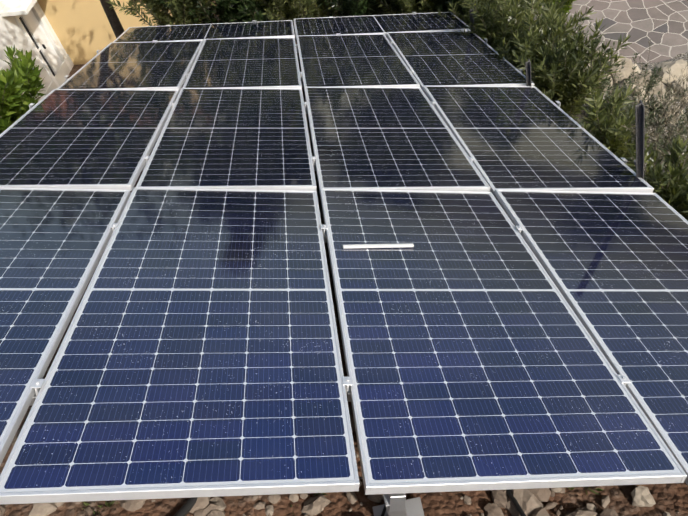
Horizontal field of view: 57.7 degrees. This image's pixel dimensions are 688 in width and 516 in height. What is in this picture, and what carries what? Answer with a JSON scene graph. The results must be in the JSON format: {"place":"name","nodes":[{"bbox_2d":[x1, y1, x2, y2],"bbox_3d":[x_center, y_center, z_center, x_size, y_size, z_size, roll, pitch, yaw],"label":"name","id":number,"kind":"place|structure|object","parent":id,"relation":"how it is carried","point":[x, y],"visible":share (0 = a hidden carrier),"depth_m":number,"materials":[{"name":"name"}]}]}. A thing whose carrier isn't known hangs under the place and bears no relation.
{"place":"outdoors","nodes":[
{"label":"outdoors","id":0,"kind":"place"},
{"bbox_2d":[0,2,687,515],"bbox_3d":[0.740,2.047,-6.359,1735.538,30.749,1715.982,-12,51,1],"label":"terrain","id":1,"kind":"structure","parent":0,"point":[672,498],"depth_m":2.36,"materials":[{"name":"soil"}]},
{"bbox_2d":[0,68,26,133],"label":"bush","id":2,"kind":"object","parent":1,"relation":"on","point":[10,87],"visible":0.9,"depth_m":4.96,"materials":[{"name":"green plant"}]},
{"bbox_2d":[0,44,45,125],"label":"bush","id":3,"kind":"object","parent":1,"relation":"on","point":[27,70],"visible":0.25,"depth_m":5.38,"materials":[{"name":"green plant"}]},
{"bbox_2d":[0,0,182,101],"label":"house","id":4,"kind":"structure","parent":1,"relation":"on","point":[60,39],"depth_m":16.92,"materials":[{"name":"beige paint"}]},
{"bbox_2d":[82,500,118,514],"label":"weed","id":5,"kind":"object","parent":1,"relation":"on","point":[100,506],"visible":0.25,"depth_m":2.28,"materials":[{"name":"green plant"}]},
{"bbox_2d":[100,0,123,37],"bbox_3d":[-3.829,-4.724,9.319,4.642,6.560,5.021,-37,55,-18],"label":"wooden post","id":6,"kind":"object","parent":1,"relation":"on","point":[115,23],"visible":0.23,"depth_m":9.69,"materials":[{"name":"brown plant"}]},
{"bbox_2d":[106,0,218,25],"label":"hedge","id":7,"kind":"object","parent":1,"relation":"on","point":[158,11],"visible":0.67,"depth_m":8.43,"materials":[{"name":"green plant"}]},
{"bbox_2d":[168,0,216,21],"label":"hedge","id":8,"kind":"object","parent":1,"relation":"on","point":[212,16],"visible":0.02,"depth_m":9.46,"materials":[{"name":"green plant"}]},
{"bbox_2d":[155,0,247,23],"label":"hedge","id":9,"kind":"object","parent":1,"relation":"on","point":[223,5],"visible":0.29,"depth_m":8.60,"materials":[{"name":"green plant"}]},
{"bbox_2d":[29,26,423,515],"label":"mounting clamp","id":10,"kind":"object","parent":1,"relation":"on","point":[397,504],"visible":0.02,"depth_m":2.25,"materials":[{"name":"metal"}]},
{"bbox_2d":[0,187,130,464],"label":"solar panel","id":11,"kind":"object","parent":10,"relation":"on","point":[54,242],"visible":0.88,"depth_m":2.73,"materials":[{"name":"blue glass"}]},
{"bbox_2d":[0,89,178,190],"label":"solar panel","id":12,"kind":"object","parent":10,"relation":"on","point":[82,138],"visible":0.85,"depth_m":4.18,"materials":[{"name":"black glass"}]},
{"bbox_2d":[57,41,202,90],"bbox_3d":[-2.028,-1.939,6.225,1.030,0.036,2.090,-3,30,-5],"label":"solar panel","id":13,"kind":"object","parent":10,"relation":"on","point":[163,65],"visible":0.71,"depth_m":6.01,"materials":[{"name":"black glass"}]},
{"bbox_2d":[0,187,359,503],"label":"solar panel","id":14,"kind":"object","parent":10,"relation":"on","point":[198,354],"visible":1,"depth_m":2.24,"materials":[{"name":"blue glass"}]},
{"bbox_2d":[113,20,294,41],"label":"solar panel","id":15,"kind":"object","parent":10,"relation":"on","point":[261,29],"visible":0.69,"depth_m":7.58,"materials":[{"name":"black glass"}]},
{"bbox_2d":[136,88,315,190],"bbox_3d":[-0.776,-0.921,4.501,1.030,0.038,2.090,-1,30,-6],"label":"solar panel","id":16,"kind":"object","parent":10,"relation":"on","point":[237,138],"visible":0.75,"depth_m":4.22,"materials":[{"name":"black glass"}]},
{"bbox_2d":[183,37,301,88],"bbox_3d":[-0.983,-1.991,6.314,1.030,0.035,2.090,-3,31,-5],"label":"solar panel","id":17,"kind":"object","parent":10,"relation":"on","point":[248,63],"visible":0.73,"depth_m":6.12,"materials":[{"name":"black glass"}]},
{"bbox_2d":[296,34,419,86],"bbox_3d":[0.062,-2.043,6.403,1.030,0.037,2.090,-3,32,-5],"label":"solar panel","id":18,"kind":"object","parent":10,"relation":"on","point":[365,60],"visible":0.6,"depth_m":6.21,"materials":[{"name":"black glass"}]},
{"bbox_2d":[293,12,470,39],"bbox_3d":[0.431,-2.904,7.783,2.090,0.037,1.030,-4,32,-4],"label":"solar panel","id":19,"kind":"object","parent":10,"relation":"on","point":[384,24],"visible":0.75,"depth_m":7.74,"materials":[{"name":"black glass"}]},
{"bbox_2d":[29,12,630,396],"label":"panel clamps","id":20,"kind":"object","parent":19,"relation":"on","point":[36,384],"visible":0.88,"depth_m":3.12,"materials":[{"name":"metal"}]},
{"bbox_2d":[304,87,489,191],"bbox_3d":[0.268,-0.943,4.608,1.030,0.036,2.090,-1,31,-6],"label":"solar panel","id":21,"kind":"object","parent":10,"relation":"on","point":[390,138],"visible":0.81,"depth_m":4.34,"materials":[{"name":"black glass"}]},
{"bbox_2d":[386,31,533,89],"bbox_3d":[1.107,-2.096,6.492,1.030,0.038,2.090,-3,33,-5],"label":"solar panel","id":22,"kind":"object","parent":10,"relation":"on","point":[442,58],"visible":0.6,"depth_m":6.30,"materials":[{"name":"black glass"}]},
{"bbox_2d":[320,188,686,494],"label":"solar panel","id":23,"kind":"object","parent":10,"relation":"on","point":[475,359],"visible":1,"depth_m":2.38,"materials":[{"name":"blue glass"}]},
{"bbox_2d":[343,243,413,248],"bbox_3d":[0.170,-0.059,3.086,0.348,0.105,0.023,-10,51,2],"label":"cable trunking offcut on panel","id":24,"kind":"object","parent":23,"relation":"on","point":[377,246],"visible":1,"depth_m":3.08,"materials":[{"name":"grey plastic"}]},
{"bbox_2d":[423,86,653,194],"bbox_3d":[1.313,-0.965,4.715,1.030,0.037,2.090,-1,32,-6],"label":"solar panel","id":25,"kind":"object","parent":10,"relation":"on","point":[516,137],"visible":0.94,"depth_m":4.46,"materials":[{"name":"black glass"}]},
{"bbox_2d":[494,189,687,485],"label":"solar panel","id":26,"kind":"object","parent":10,"relation":"on","point":[614,265],"visible":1,"depth_m":3.00,"materials":[{"name":"blue glass"}]},
{"bbox_2d":[211,0,301,23],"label":"hedge","id":27,"kind":"object","parent":1,"relation":"on","point":[252,10],"visible":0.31,"depth_m":8.62,"materials":[{"name":"green plant"}]},
{"bbox_2d":[256,0,346,41],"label":"hedge","id":28,"kind":"object","parent":1,"relation":"on","point":[306,9],"visible":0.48,"depth_m":8.55,"materials":[{"name":"green plant"}]},
{"bbox_2d":[0,376,678,515],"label":"rocks","id":29,"kind":"object","parent":1,"relation":"on","point":[530,501],"visible":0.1,"depth_m":2.32,"materials":[{"name":"grey stone"}]},
{"bbox_2d":[313,0,377,16],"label":"hedge","id":30,"kind":"object","parent":1,"relation":"on","point":[363,5],"visible":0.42,"depth_m":8.64,"materials":[{"name":"green plant"}]},
{"bbox_2d":[174,489,525,515],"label":"irrigation hoses","id":31,"kind":"object","parent":1,"relation":"on","point":[186,508],"visible":0.06,"depth_m":2.27,"materials":[{"name":"black plastic"}]},
{"bbox_2d":[339,0,431,36],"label":"hedge","id":32,"kind":"object","parent":1,"relation":"on","point":[377,10],"visible":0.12,"depth_m":8.90,"materials":[{"name":"green plant"}]},
{"bbox_2d":[372,0,462,13],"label":"hedge","id":33,"kind":"object","parent":1,"relation":"on","point":[410,4],"visible":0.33,"depth_m":8.63,"materials":[{"name":"green plant"}]},
{"bbox_2d":[436,0,464,21],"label":"hedge","id":34,"kind":"object","parent":1,"relation":"on","point":[450,2],"visible":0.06,"depth_m":8.40,"materials":[{"name":"green plant"}]},
{"bbox_2d":[445,2,464,18],"bbox_3d":[1.662,-3.651,8.714,1.556,1.819,1.405,-1,52,10],"label":"oleander","id":35,"kind":"object","parent":1,"relation":"on","point":[453,9],"visible":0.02,"depth_m":8.69,"materials":[{"name":"green plant"}]},
{"bbox_2d":[469,9,474,30],"bbox_3d":[1.590,-2.499,7.596,0.051,1.334,0.335,15,57,21],"label":"fence stake","id":36,"kind":"object","parent":1,"relation":"on","point":[471,16],"visible":0.04,"depth_m":7.11,"materials":[{"name":"metal"}]},
{"bbox_2d":[437,0,524,45],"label":"oleander","id":37,"kind":"object","parent":1,"relation":"on","point":[467,8],"visible":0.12,"depth_m":7.89,"materials":[{"name":"green plant"}]},
{"bbox_2d":[463,0,540,19],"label":"oleander","id":38,"kind":"object","parent":1,"relation":"on","point":[538,5],"visible":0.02,"depth_m":8.31,"materials":[{"name":"green plant"}]},
{"bbox_2d":[454,0,567,58],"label":"oleander","id":39,"kind":"object","parent":1,"relation":"on","point":[503,23],"visible":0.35,"depth_m":6.85,"materials":[{"name":"green plant"}]},
{"bbox_2d":[480,0,543,47],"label":"oleander","id":40,"kind":"object","parent":1,"relation":"on","point":[491,1],"depth_m":7.56,"materials":[{"name":"green plant"}]},
{"bbox_2d":[525,59,532,86],"bbox_3d":[1.763,-1.433,5.917,0.047,1.264,0.400,21,59,24],"label":"fence stake","id":41,"kind":"object","parent":1,"relation":"on","point":[528,72],"visible":0.27,"depth_m":5.48,"materials":[{"name":"metal"}]},
{"bbox_2d":[505,9,583,67],"bbox_3d":[2.220,-2.164,6.869,1.014,1.151,0.773,-25,52,-10],"label":"oleander","id":42,"kind":"object","parent":1,"relation":"on","point":[561,15],"depth_m":6.70,"materials":[{"name":"green plant"}]},
{"bbox_2d":[494,0,596,88],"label":"oleander","id":43,"kind":"object","parent":1,"relation":"on","point":[532,40],"visible":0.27,"depth_m":6.04,"materials":[{"name":"green plant"}]},
{"bbox_2d":[535,0,575,19],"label":"bush","id":44,"kind":"object","parent":1,"relation":"on","point":[567,8],"visible":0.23,"depth_m":9.34,"materials":[{"name":"green plant"}]},
{"bbox_2d":[511,18,631,118],"bbox_3d":[2.073,-1.569,5.777,1.083,1.120,0.730,-12,51,1],"label":"oleander","id":45,"kind":"object","parent":1,"relation":"on","point":[565,85],"visible":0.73,"depth_m":5.63,"materials":[{"name":"green plant"}]},
{"bbox_2d":[564,486,603,494],"bbox_3d":[0.871,0.873,2.454,0.345,0.188,0.268,4,53,13],"label":"weed","id":46,"kind":"object","parent":1,"relation":"on","point":[592,490],"visible":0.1,"depth_m":2.42,"materials":[{"name":"green plant"}]},
{"bbox_2d":[567,17,609,71],"bbox_3d":[2.914,-2.458,7.839,1.118,0.763,0.778,-39,56,-19],"label":"grey shrub","id":47,"kind":"object","parent":1,"relation":"on","point":[587,39],"visible":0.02,"depth_m":7.92,"materials":[{"name":"green plant"}]},
{"bbox_2d":[533,0,687,62],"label":"patio flagstones","id":48,"kind":"object","parent":1,"relation":"on","point":[662,25],"depth_m":11.37,"materials":[{"name":"grey stone"}]},
{"bbox_2d":[577,41,657,114],"bbox_3d":[2.687,-1.841,6.746,1.195,0.744,0.997,21,59,24],"label":"grey shrub","id":49,"kind":"object","parent":1,"relation":"on","point":[607,82],"visible":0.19,"depth_m":6.55,"materials":[{"name":"green plant"}]},
{"bbox_2d":[581,85,654,166],"bbox_3d":[2.146,-0.990,4.947,0.608,0.971,0.816,15,57,21],"label":"oleander","id":50,"kind":"object","parent":1,"relation":"on","point":[614,137],"visible":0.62,"depth_m":4.83,"materials":[{"name":"green plant"}]},
{"bbox_2d":[574,60,668,135],"bbox_3d":[2.652,-1.368,6.074,1.109,0.664,0.792,-34,54,-16],"label":"grey shrub","id":51,"kind":"object","parent":1,"relation":"on","point":[621,109],"visible":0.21,"depth_m":6.08,"materials":[{"name":"green plant"}]},
{"bbox_2d":[581,49,687,122],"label":"terrace boulders","id":52,"kind":"object","parent":1,"relation":"on","point":[675,67],"visible":0.33,"depth_m":7.65,"materials":[{"name":"stone"}]},
{"bbox_2d":[634,100,646,178],"bbox_3d":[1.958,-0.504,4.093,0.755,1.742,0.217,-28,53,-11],"label":"fence stake","id":53,"kind":"object","parent":1,"relation":"on","point":[640,130],"visible":0.6,"depth_m":3.59,"materials":[{"name":"metal"}]},
{"bbox_2d":[600,67,686,125],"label":"grey shrub","id":54,"kind":"object","parent":1,"relation":"on","point":[652,82],"visible":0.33,"depth_m":6.52,"materials":[{"name":"green plant"}]},
{"bbox_2d":[602,75,687,166],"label":"dry shrub","id":55,"kind":"object","parent":1,"relation":"on","point":[671,110],"visible":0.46,"depth_m":5.74,"materials":[{"name":"brown plant"}]},
{"bbox_2d":[605,39,687,142],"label":"dry shrub","id":56,"kind":"object","parent":1,"relation":"on","point":[679,90],"visible":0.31,"depth_m":6.33,"materials":[{"name":"brown plant"}]},
{"bbox_2d":[619,104,687,162],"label":"grey shrub","id":57,"kind":"object","parent":1,"relation":"on","point":[666,137],"visible":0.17,"depth_m":5.72,"materials":[{"name":"green plant"}]},
{"bbox_2d":[621,69,687,190],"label":"dry shrub","id":58,"kind":"object","parent":1,"relation":"on","point":[671,122],"visible":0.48,"depth_m":4.75,"materials":[{"name":"brown plant"}]},
{"bbox_2d":[622,135,687,220],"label":"oleander","id":59,"kind":"object","parent":1,"relation":"on","point":[664,185],"visible":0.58,"depth_m":4.13,"materials":[{"name":"green plant"}]},
{"bbox_2d":[644,120,687,182],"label":"dry shrub","id":60,"kind":"object","parent":1,"relation":"on","point":[681,135],"visible":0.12,"depth_m":5.05,"materials":[{"name":"brown plant"}]},
{"bbox_2d":[645,139,687,205],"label":"grey shrub","id":61,"kind":"object","parent":1,"relation":"on","point":[658,158],"depth_m":4.76,"materials":[{"name":"green plant"}]}
]}

